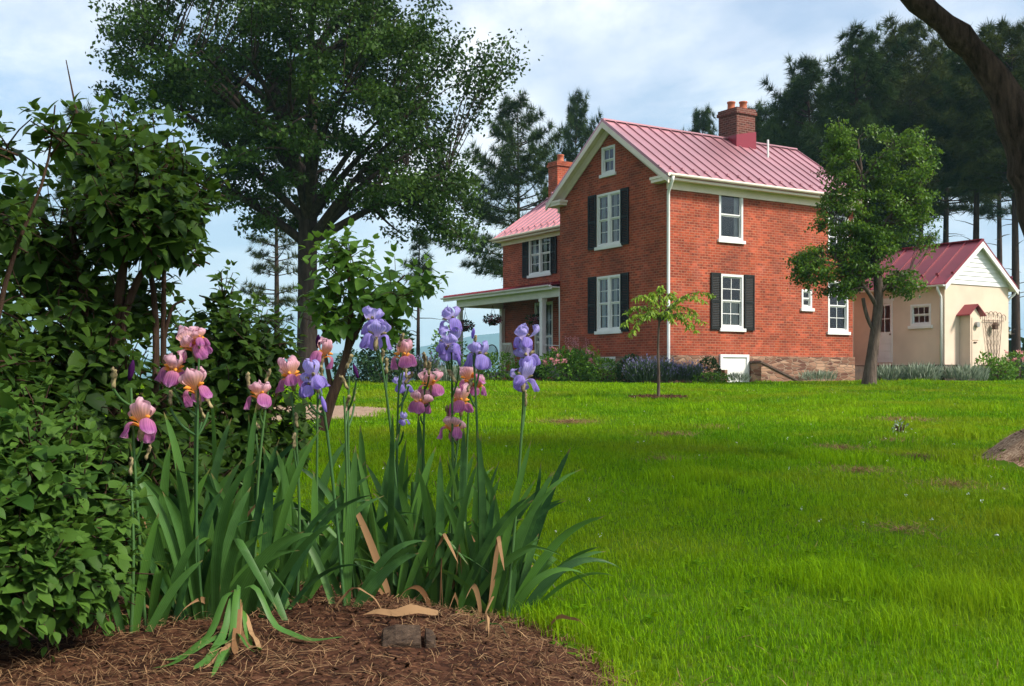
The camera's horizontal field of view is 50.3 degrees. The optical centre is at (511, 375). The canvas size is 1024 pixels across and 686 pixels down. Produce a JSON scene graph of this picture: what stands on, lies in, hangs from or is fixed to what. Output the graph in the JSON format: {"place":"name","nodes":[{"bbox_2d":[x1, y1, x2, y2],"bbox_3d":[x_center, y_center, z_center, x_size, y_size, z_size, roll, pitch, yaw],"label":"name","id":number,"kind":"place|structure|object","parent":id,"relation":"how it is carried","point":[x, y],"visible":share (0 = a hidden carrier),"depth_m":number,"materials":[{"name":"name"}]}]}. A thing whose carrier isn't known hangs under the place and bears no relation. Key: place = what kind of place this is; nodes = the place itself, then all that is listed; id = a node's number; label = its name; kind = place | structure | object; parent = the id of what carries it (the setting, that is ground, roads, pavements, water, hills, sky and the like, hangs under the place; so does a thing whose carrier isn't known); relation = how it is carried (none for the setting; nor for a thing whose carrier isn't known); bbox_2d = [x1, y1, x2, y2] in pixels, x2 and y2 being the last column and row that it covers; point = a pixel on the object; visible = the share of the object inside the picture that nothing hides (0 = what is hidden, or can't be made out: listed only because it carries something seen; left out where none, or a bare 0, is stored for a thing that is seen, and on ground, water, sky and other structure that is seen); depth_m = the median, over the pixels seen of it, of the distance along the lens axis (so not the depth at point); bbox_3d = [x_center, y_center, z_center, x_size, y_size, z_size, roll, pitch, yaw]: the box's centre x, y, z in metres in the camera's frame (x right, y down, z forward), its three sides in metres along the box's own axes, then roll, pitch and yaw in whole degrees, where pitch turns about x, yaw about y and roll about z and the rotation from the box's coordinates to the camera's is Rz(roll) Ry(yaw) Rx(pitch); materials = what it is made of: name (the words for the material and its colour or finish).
{"place":"outdoors","nodes":[
{"label":"outdoors","id":0,"kind":"place"},
{"bbox_2d":[52,333,498,380],"bbox_3d":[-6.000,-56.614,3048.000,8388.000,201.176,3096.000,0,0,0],"label":"hills","id":1,"kind":"structure","parent":0,"point":[493,339],"depth_m":3317.97,"materials":[{"name":"green plant"}]},
{"bbox_2d":[0,0,1023,358],"label":"sky","id":2,"kind":"structure","parent":0,"point":[647,62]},
{"bbox_2d":[105,378,1023,685],"bbox_3d":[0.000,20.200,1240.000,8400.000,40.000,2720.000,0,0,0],"label":"ground","id":3,"kind":"structure","parent":0,"point":[1002,463],"depth_m":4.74,"materials":[{"name":"green plant"}]},
{"bbox_2d":[40,98,133,315],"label":"pine tree","id":4,"kind":"object","parent":3,"relation":"on","point":[71,112],"visible":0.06,"depth_m":51.67,"materials":[{"name":"green plant"}]},
{"bbox_2d":[143,259,326,516],"bbox_3d":[-1.381,0.164,5.181,0.943,1.431,1.027,0,0,0],"label":"lilac bush","id":5,"kind":"object","parent":3,"relation":"on","point":[240,347],"visible":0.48,"depth_m":5.05,"materials":[{"name":"green plant"}]},
{"bbox_2d":[238,154,297,379],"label":"pine tree","id":6,"kind":"object","parent":3,"relation":"on","point":[277,268],"visible":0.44,"depth_m":49.69,"materials":[{"name":"green plant"}]},
{"bbox_2d":[223,405,392,420],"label":"gravel path","id":7,"kind":"structure","parent":3,"relation":"on","point":[338,411],"depth_m":16.79,"materials":[{"name":"beige gravel"}]},
{"bbox_2d":[85,0,542,374],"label":"maple tree","id":8,"kind":"object","parent":3,"relation":"on","point":[301,77],"visible":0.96,"depth_m":31.06,"materials":[{"name":"green plant"}]},
{"bbox_2d":[0,583,637,685],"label":"mulch bed","id":9,"kind":"object","parent":3,"relation":"on","point":[438,667],"visible":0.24,"depth_m":2.80,"materials":[{"name":"brown wood"}]},
{"bbox_2d":[0,92,113,396],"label":"tall shrub","id":10,"kind":"object","parent":9,"relation":"on","point":[13,237],"visible":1,"depth_m":2.93,"materials":[{"name":"green plant"}]},
{"bbox_2d":[0,365,164,661],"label":"broadleaf shrub","id":11,"kind":"object","parent":9,"relation":"on","point":[66,522],"visible":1,"depth_m":2.71,"materials":[{"name":"green plant"}]},
{"bbox_2d":[0,60,241,545],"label":"lilac bush","id":12,"kind":"object","parent":9,"relation":"on","point":[123,215],"visible":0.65,"depth_m":3.84,"materials":[{"name":"green plant"}]},
{"bbox_2d":[95,457,202,635],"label":"iris plant","id":13,"kind":"object","parent":9,"relation":"on","point":[137,609],"visible":0.72,"depth_m":2.95,"materials":[{"name":"green plant"}]},
{"bbox_2d":[110,360,197,625],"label":"iris plant","id":14,"kind":"object","parent":9,"relation":"on","point":[141,412],"visible":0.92,"depth_m":3.03,"materials":[{"name":"green plant"}]},
{"bbox_2d":[123,445,231,605],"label":"iris plant","id":15,"kind":"object","parent":9,"relation":"on","point":[164,485],"visible":0.07,"depth_m":3.34,"materials":[{"name":"green plant"}]},
{"bbox_2d":[99,444,266,621],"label":"iris plant","id":16,"kind":"object","parent":9,"relation":"on","point":[158,552],"visible":0.18,"depth_m":3.17,"materials":[{"name":"green plant"}]},
{"bbox_2d":[124,366,258,619],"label":"iris plant","id":17,"kind":"object","parent":9,"relation":"on","point":[191,378],"visible":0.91,"depth_m":3.14,"materials":[{"name":"green plant"}]},
{"bbox_2d":[113,413,297,577],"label":"iris plant","id":18,"kind":"object","parent":9,"relation":"on","point":[178,459],"visible":0.16,"depth_m":3.46,"materials":[{"name":"green plant"}]},
{"bbox_2d":[114,460,302,621],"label":"iris plant","id":19,"kind":"object","parent":9,"relation":"on","point":[251,576],"visible":0.52,"depth_m":3.11,"materials":[{"name":"green plant"}]},
{"bbox_2d":[128,325,299,619],"bbox_3d":[-0.864,0.291,3.172,0.495,0.882,0.129,0,0,-7],"label":"iris plant","id":20,"kind":"object","parent":9,"relation":"on","point":[195,340],"visible":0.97,"depth_m":3.14,"materials":[{"name":"green plant"}]},
{"bbox_2d":[130,397,310,548],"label":"iris plant","id":21,"kind":"object","parent":9,"relation":"on","point":[284,452],"visible":0.18,"depth_m":3.47,"materials":[{"name":"green plant"}]},
{"bbox_2d":[164,368,290,609],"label":"iris plant","id":22,"kind":"object","parent":9,"relation":"on","point":[259,389],"visible":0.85,"depth_m":3.29,"materials":[{"name":"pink plant"}]},
{"bbox_2d":[141,403,332,619],"bbox_3d":[-0.831,0.416,3.205,0.620,0.671,0.284,0,0,-7],"label":"iris plant","id":23,"kind":"object","parent":9,"relation":"on","point":[250,603],"visible":0.4,"depth_m":3.21,"materials":[{"name":"green plant"}]},
{"bbox_2d":[155,585,339,677],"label":"iris plant","id":24,"kind":"object","parent":9,"relation":"on","point":[236,618],"visible":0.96,"depth_m":2.87,"materials":[{"name":"green plant"}]},
{"bbox_2d":[146,428,375,610],"bbox_3d":[-0.731,0.447,3.255,0.689,0.586,0.100,0,0,-16],"label":"iris plant","id":25,"kind":"object","parent":9,"relation":"on","point":[268,527],"visible":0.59,"depth_m":3.27,"materials":[{"name":"green plant"}]},
{"bbox_2d":[158,416,369,574],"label":"iris plant","id":26,"kind":"object","parent":9,"relation":"on","point":[291,469],"visible":0.22,"depth_m":3.48,"materials":[{"name":"green plant"}]},
{"bbox_2d":[168,451,382,599],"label":"iris plant","id":27,"kind":"object","parent":9,"relation":"on","point":[284,558],"visible":0.23,"depth_m":3.44,"materials":[{"name":"green plant"}]},
{"bbox_2d":[240,443,364,580],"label":"iris plant","id":28,"kind":"object","parent":9,"relation":"on","point":[333,556],"visible":0.19,"depth_m":3.76,"materials":[{"name":"green plant"}]},
{"bbox_2d":[274,355,360,602],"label":"iris plant","id":29,"kind":"object","parent":9,"relation":"on","point":[288,370],"visible":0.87,"depth_m":3.39,"materials":[{"name":"green plant"}]},
{"bbox_2d":[300,334,372,585],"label":"iris plant","id":30,"kind":"object","parent":9,"relation":"on","point":[323,351],"visible":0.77,"depth_m":3.69,"materials":[{"name":"pink plant"}]},
{"bbox_2d":[273,460,422,584],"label":"iris plant","id":31,"kind":"object","parent":9,"relation":"on","point":[382,522],"visible":0.08,"depth_m":3.84,"materials":[{"name":"green plant"}]},
{"bbox_2d":[288,358,417,606],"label":"iris plant","id":32,"kind":"object","parent":9,"relation":"on","point":[311,378],"visible":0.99,"depth_m":3.35,"materials":[{"name":"green plant"}]},
{"bbox_2d":[294,354,416,600],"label":"iris plant","id":33,"kind":"object","parent":9,"relation":"on","point":[334,581],"visible":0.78,"depth_m":3.49,"materials":[{"name":"green plant"}]},
{"bbox_2d":[273,426,450,587],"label":"iris plant","id":34,"kind":"object","parent":9,"relation":"on","point":[323,487],"visible":0.2,"depth_m":3.82,"materials":[{"name":"green plant"}]},
{"bbox_2d":[329,374,422,600],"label":"iris plant","id":35,"kind":"object","parent":9,"relation":"on","point":[383,560],"visible":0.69,"depth_m":3.45,"materials":[{"name":"green plant"}]},
{"bbox_2d":[306,415,486,600],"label":"iris plant","id":36,"kind":"object","parent":9,"relation":"on","point":[370,533],"visible":0.52,"depth_m":3.76,"materials":[{"name":"green plant"}]},
{"bbox_2d":[322,441,470,580],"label":"iris plant","id":37,"kind":"object","parent":9,"relation":"on","point":[402,474],"visible":0.06,"depth_m":4.07,"materials":[{"name":"green plant"}]},
{"bbox_2d":[363,604,438,615],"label":"dry leaf","id":38,"kind":"object","parent":9,"relation":"on","point":[410,609],"visible":0.98,"depth_m":3.19,"materials":[{"name":"beige plant"}]},
{"bbox_2d":[392,368,413,500],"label":"iris plant","id":39,"kind":"object","parent":9,"relation":"on","point":[403,416],"visible":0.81,"depth_m":4.25,"materials":[{"name":"purple plant"}]},
{"bbox_2d":[381,624,436,647],"bbox_3d":[-0.278,0.714,2.939,0.158,0.056,0.120,0,6,-6],"label":"stone","id":40,"kind":"object","parent":9,"relation":"on","point":[397,635],"visible":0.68,"depth_m":2.92,"materials":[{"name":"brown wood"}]},
{"bbox_2d":[333,416,492,603],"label":"iris plant","id":41,"kind":"object","parent":9,"relation":"on","point":[405,507],"visible":0.08,"depth_m":4.03,"materials":[{"name":"green plant"}]},
{"bbox_2d":[359,305,470,572],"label":"iris plant","id":42,"kind":"object","parent":9,"relation":"on","point":[376,326],"visible":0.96,"depth_m":3.86,"materials":[{"name":"purple plant"}]},
{"bbox_2d":[363,333,471,573],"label":"iris plant","id":43,"kind":"object","parent":9,"relation":"on","point":[406,357],"visible":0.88,"depth_m":3.99,"materials":[{"name":"pink plant"}]},
{"bbox_2d":[380,352,455,553],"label":"iris plant","id":44,"kind":"object","parent":9,"relation":"on","point":[419,404],"visible":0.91,"depth_m":3.97,"materials":[{"name":"pink plant"}]},
{"bbox_2d":[321,448,520,602],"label":"iris plant","id":45,"kind":"object","parent":9,"relation":"on","point":[448,537],"visible":0.21,"depth_m":3.81,"materials":[{"name":"green plant"}]},
{"bbox_2d":[380,383,473,592],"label":"iris plant","id":46,"kind":"object","parent":9,"relation":"on","point":[460,404],"visible":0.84,"depth_m":3.90,"materials":[{"name":"pink plant"}]},
{"bbox_2d":[359,456,564,612],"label":"iris plant","id":47,"kind":"object","parent":9,"relation":"on","point":[488,545],"visible":0.8,"depth_m":3.75,"materials":[{"name":"green plant"}]},
{"bbox_2d":[415,305,511,593],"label":"iris plant","id":48,"kind":"object","parent":9,"relation":"on","point":[445,349],"visible":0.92,"depth_m":3.84,"materials":[{"name":"purple plant"}]},
{"bbox_2d":[364,425,566,608],"bbox_3d":[-0.155,0.515,3.809,0.666,0.683,0.302,0,0,-31],"label":"iris plant","id":49,"kind":"object","parent":9,"relation":"on","point":[463,480],"visible":0.35,"depth_m":3.83,"materials":[{"name":"green plant"}]},
{"bbox_2d":[459,367,486,468],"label":"iris plant","id":50,"kind":"object","parent":9,"relation":"on","point":[466,374],"visible":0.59,"depth_m":3.97,"materials":[{"name":"pink plant"}]},
{"bbox_2d":[418,328,540,613],"bbox_3d":[-0.122,0.346,3.810,0.479,1.026,0.109,0,0,29],"label":"iris plant","id":51,"kind":"object","parent":9,"relation":"on","point":[478,359],"visible":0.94,"depth_m":3.80,"materials":[{"name":"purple plant"}]},
{"bbox_2d":[423,323,540,616],"bbox_3d":[-0.109,0.338,3.752,0.420,1.045,0.148,0,0,0],"label":"iris plant","id":52,"kind":"object","parent":9,"relation":"on","point":[528,364],"visible":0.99,"depth_m":3.76,"materials":[{"name":"purple plant"}]},
{"bbox_2d":[416,430,605,615],"bbox_3d":[-0.031,0.530,3.753,0.639,0.680,0.317,0,0,-25],"label":"iris plant","id":53,"kind":"object","parent":9,"relation":"on","point":[531,582],"visible":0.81,"depth_m":3.77,"materials":[{"name":"green plant"}]},
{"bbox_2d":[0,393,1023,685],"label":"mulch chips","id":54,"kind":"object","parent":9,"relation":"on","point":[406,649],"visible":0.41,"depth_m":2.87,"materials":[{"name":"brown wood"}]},
{"bbox_2d":[0,427,1023,685],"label":"pine straw","id":55,"kind":"object","parent":9,"relation":"on","point":[294,651],"visible":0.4,"depth_m":2.83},
{"bbox_2d":[435,455,622,611],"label":"iris plant","id":56,"kind":"object","parent":9,"relation":"on","point":[542,588],"visible":0.41,"depth_m":3.83,"materials":[{"name":"green plant"}]},
{"bbox_2d":[470,448,612,613],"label":"iris plant","id":57,"kind":"object","parent":9,"relation":"on","point":[538,526],"visible":0.24,"depth_m":3.91,"materials":[{"name":"green plant"}]},
{"bbox_2d":[332,348,371,382],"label":"garden bush","id":58,"kind":"object","parent":3,"relation":"on","point":[354,378],"visible":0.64,"depth_m":32.88,"materials":[{"name":"green plant"}]},
{"bbox_2d":[291,217,452,430],"bbox_3d":[-0.956,-0.367,7.571,1.118,1.510,1.018,0,0,0],"label":"sapling","id":59,"kind":"object","parent":3,"relation":"on","point":[383,297],"visible":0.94,"depth_m":7.49,"materials":[{"name":"green plant"}]},
{"bbox_2d":[361,357,409,382],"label":"garden bush","id":60,"kind":"object","parent":3,"relation":"on","point":[375,373],"visible":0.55,"depth_m":32.87,"materials":[{"name":"green plant"}]},
{"bbox_2d":[360,316,415,380],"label":"garden bush","id":61,"kind":"object","parent":3,"relation":"on","point":[371,352],"visible":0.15,"depth_m":35.81,"materials":[{"name":"green plant"}]},
{"bbox_2d":[399,226,441,379],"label":"pine tree","id":62,"kind":"object","parent":3,"relation":"on","point":[414,247],"visible":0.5,"depth_m":49.86,"materials":[{"name":"green plant"}]},
{"bbox_2d":[407,437,564,586],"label":"iris plant","id":63,"kind":"object","parent":3,"relation":"on","point":[475,509],"visible":0.15,"depth_m":4.07,"materials":[{"name":"green plant"}]},
{"bbox_2d":[425,88,568,285],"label":"pine tree","id":64,"kind":"object","parent":3,"relation":"on","point":[510,157],"visible":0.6,"depth_m":59.18,"materials":[{"name":"green plant"}]},
{"bbox_2d":[476,351,519,380],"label":"garden bush","id":65,"kind":"object","parent":3,"relation":"on","point":[491,356],"visible":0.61,"depth_m":36.29,"materials":[{"name":"green plant"}]},
{"bbox_2d":[523,87,603,213],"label":"pine tree","id":66,"kind":"object","parent":3,"relation":"on","point":[579,126],"visible":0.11,"depth_m":77.51,"materials":[{"name":"green plant"}]},
{"bbox_2d":[535,345,597,381],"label":"flowering shrub","id":67,"kind":"object","parent":3,"relation":"on","point":[562,364],"visible":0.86,"depth_m":35.53,"materials":[{"name":"green plant"}]},
{"bbox_2d":[582,356,619,381],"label":"garden bush","id":68,"kind":"object","parent":3,"relation":"on","point":[605,377],"visible":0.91,"depth_m":34.89,"materials":[{"name":"green plant"}]},
{"bbox_2d":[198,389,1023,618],"bbox_3d":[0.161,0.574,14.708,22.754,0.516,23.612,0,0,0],"label":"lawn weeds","id":69,"kind":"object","parent":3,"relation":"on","point":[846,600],"visible":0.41,"depth_m":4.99,"materials":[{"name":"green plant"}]},
{"bbox_2d":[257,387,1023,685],"bbox_3d":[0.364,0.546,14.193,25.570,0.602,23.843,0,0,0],"label":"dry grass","id":70,"kind":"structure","parent":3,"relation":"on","point":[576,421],"depth_m":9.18,"materials":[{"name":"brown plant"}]},
{"bbox_2d":[622,354,678,382],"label":"catmint plant","id":71,"kind":"object","parent":3,"relation":"on","point":[645,370],"visible":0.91,"depth_m":32.91,"materials":[{"name":"green plant"}]},
{"bbox_2d":[440,101,862,382],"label":"brick house","id":72,"kind":"structure","parent":3,"relation":"on","point":[609,228],"depth_m":36.60,"materials":[{"name":"brick"}]},
{"bbox_2d":[527,238,551,278],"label":"window","id":73,"kind":"structure","parent":72,"relation":"in","point":[541,273],"depth_m":44.12,"materials":[{"name":"white paint"}]},
{"bbox_2d":[535,301,552,367],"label":"porch door","id":74,"kind":"structure","parent":72,"relation":"in","point":[548,304],"depth_m":43.87,"materials":[{"name":"white paint"}]},
{"bbox_2d":[594,190,621,250],"bbox_3d":[3.290,-5.215,36.605,0.239,1.890,1.470,0,0,-32],"label":"window","id":75,"kind":"structure","parent":72,"relation":"in","point":[610,244],"depth_m":36.58,"materials":[{"name":"white paint"}]},
{"bbox_2d":[594,274,621,334],"bbox_3d":[3.290,-2.390,36.605,0.239,1.960,1.470,0,0,-32],"label":"window","id":76,"kind":"structure","parent":72,"relation":"in","point":[610,329],"depth_m":36.58,"materials":[{"name":"white paint"}]},
{"bbox_2d":[717,195,745,243],"bbox_3d":[7.089,-5.165,35.451,1.190,1.710,0.239,0,0,-32],"label":"window","id":77,"kind":"structure","parent":72,"relation":"in","point":[738,219],"depth_m":35.64,"materials":[{"name":"white paint"}]},
{"bbox_2d":[719,274,745,331],"bbox_3d":[7.127,-2.370,35.476,1.140,1.860,0.240,0,0,-32],"label":"window","id":78,"kind":"structure","parent":72,"relation":"in","point":[729,307],"depth_m":35.57,"materials":[{"name":"white paint"}]},
{"bbox_2d":[719,354,748,381],"bbox_3d":[7.217,-0.200,35.394,1.260,1.000,0.080,0,0,-32],"label":"cellar door","id":79,"kind":"structure","parent":72,"relation":"in","point":[734,363],"depth_m":35.40,"materials":[{"name":"white paint"}]},
{"bbox_2d":[827,281,850,334],"bbox_3d":[11.386,-2.385,38.116,1.160,1.890,0.190,0,0,-32],"label":"window","id":80,"kind":"structure","parent":72,"relation":"in","point":[831,331],"depth_m":38.14,"materials":[{"name":"white paint"}]},
{"bbox_2d":[663,358,706,381],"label":"catmint plant","id":81,"kind":"object","parent":3,"relation":"on","point":[685,373],"visible":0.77,"depth_m":33.16,"materials":[{"name":"green plant"}]},
{"bbox_2d":[680,102,718,135],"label":"pine tree","id":82,"kind":"object","parent":3,"relation":"on","point":[703,121],"visible":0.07,"depth_m":84.07,"materials":[{"name":"green plant"}]},
{"bbox_2d":[751,98,785,142],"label":"pine tree","id":83,"kind":"object","parent":3,"relation":"on","point":[761,112],"visible":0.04,"depth_m":74.86,"materials":[{"name":"green plant"}]},
{"bbox_2d":[757,52,892,179],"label":"pine tree","id":84,"kind":"object","parent":3,"relation":"on","point":[799,86],"visible":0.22,"depth_m":65.65,"materials":[{"name":"green plant"}]},
{"bbox_2d":[757,19,945,247],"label":"pine tree","id":85,"kind":"object","parent":3,"relation":"on","point":[856,114],"visible":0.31,"depth_m":60.67,"materials":[{"name":"green plant"}]},
{"bbox_2d":[783,117,943,384],"bbox_3d":[10.017,-3.541,30.997,4.575,7.628,2.354,0,0,0],"label":"ornamental tree","id":86,"kind":"object","parent":3,"relation":"on","point":[901,195],"visible":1,"depth_m":30.78,"materials":[{"name":"green plant"}]},
{"bbox_2d":[877,363,913,380],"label":"catmint plant","id":87,"kind":"object","parent":3,"relation":"on","point":[886,371],"visible":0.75,"depth_m":36.95,"materials":[{"name":"grey plant"}]},
{"bbox_2d":[828,11,986,247],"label":"pine tree","id":88,"kind":"object","parent":3,"relation":"on","point":[912,79],"visible":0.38,"depth_m":64.17,"materials":[{"name":"green plant"}]},
{"bbox_2d":[899,361,943,379],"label":"catmint plant","id":89,"kind":"object","parent":3,"relation":"on","point":[929,370],"visible":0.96,"depth_m":36.69,"materials":[{"name":"grey plant"}]},
{"bbox_2d":[853,238,1019,380],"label":"stucco outbuilding","id":90,"kind":"structure","parent":3,"relation":"on","point":[925,326],"depth_m":39.20,"materials":[{"name":"beige paint"}]},
{"bbox_2d":[877,298,893,362],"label":"door","id":91,"kind":"structure","parent":90,"relation":"in","point":[885,353],"depth_m":40.09,"materials":[{"name":"white paint"}]},
{"bbox_2d":[908,303,932,328],"bbox_3d":[14.579,-2.125,38.848,0.190,0.870,1.000,0,0,-32],"label":"window","id":92,"kind":"structure","parent":90,"relation":"in","point":[913,325],"depth_m":38.88,"materials":[{"name":"white paint"}]},
{"bbox_2d":[956,304,985,367],"bbox_3d":[16.163,-1.387,38.346,0.940,2.275,0.546,0,0,-32],"label":"meter cupboard","id":93,"kind":"object","parent":90,"relation":"attached to","point":[970,315],"visible":0.94,"depth_m":38.21,"materials":[{"name":"beige paint"}]},
{"bbox_2d":[886,50,1002,242],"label":"pine tree","id":94,"kind":"object","parent":3,"relation":"on","point":[944,207],"visible":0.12,"depth_m":73.41,"materials":[{"name":"green plant"}]},
{"bbox_2d":[900,0,1023,235],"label":"old tree","id":95,"kind":"object","parent":3,"relation":"on","point":[997,82],"visible":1,"depth_m":8.72,"materials":[{"name":"brown plant"}]},
{"bbox_2d":[941,362,990,380],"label":"catmint plant","id":96,"kind":"object","parent":3,"relation":"on","point":[975,372],"visible":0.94,"depth_m":36.78,"materials":[{"name":"grey plant"}]},
{"bbox_2d":[916,17,1022,239],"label":"pine tree","id":97,"kind":"object","parent":3,"relation":"on","point":[960,63],"visible":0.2,"depth_m":59.77,"materials":[{"name":"green plant"}]},
{"bbox_2d":[940,16,1023,379],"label":"pine tree","id":98,"kind":"object","parent":3,"relation":"on","point":[992,156],"visible":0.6,"depth_m":56.80,"materials":[{"name":"green plant"}]},
{"bbox_2d":[955,141,1011,303],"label":"pine tree","id":99,"kind":"object","parent":3,"relation":"on","point":[999,212],"visible":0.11,"depth_m":87.72,"materials":[{"name":"green plant"}]},
{"bbox_2d":[973,429,1023,467],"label":"mulch heap","id":100,"kind":"object","parent":3,"relation":"on","point":[1011,447],"visible":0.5,"depth_m":8.81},
{"bbox_2d":[982,357,1018,380],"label":"garden bush","id":101,"kind":"object","parent":3,"relation":"on","point":[1012,370],"visible":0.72,"depth_m":37.22,"materials":[{"name":"green plant"}]},
{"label":"mulch ring","id":102,"kind":"structure","parent":0,"visible":0},
{"bbox_2d":[620,285,716,395],"bbox_3d":[3.135,-0.707,22.218,1.921,2.311,0.988,0,0,0],"label":"young tree","id":103,"kind":"object","parent":102,"relation":"on","point":[669,316],"visible":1,"depth_m":22.16,"materials":[{"name":"green plant"}]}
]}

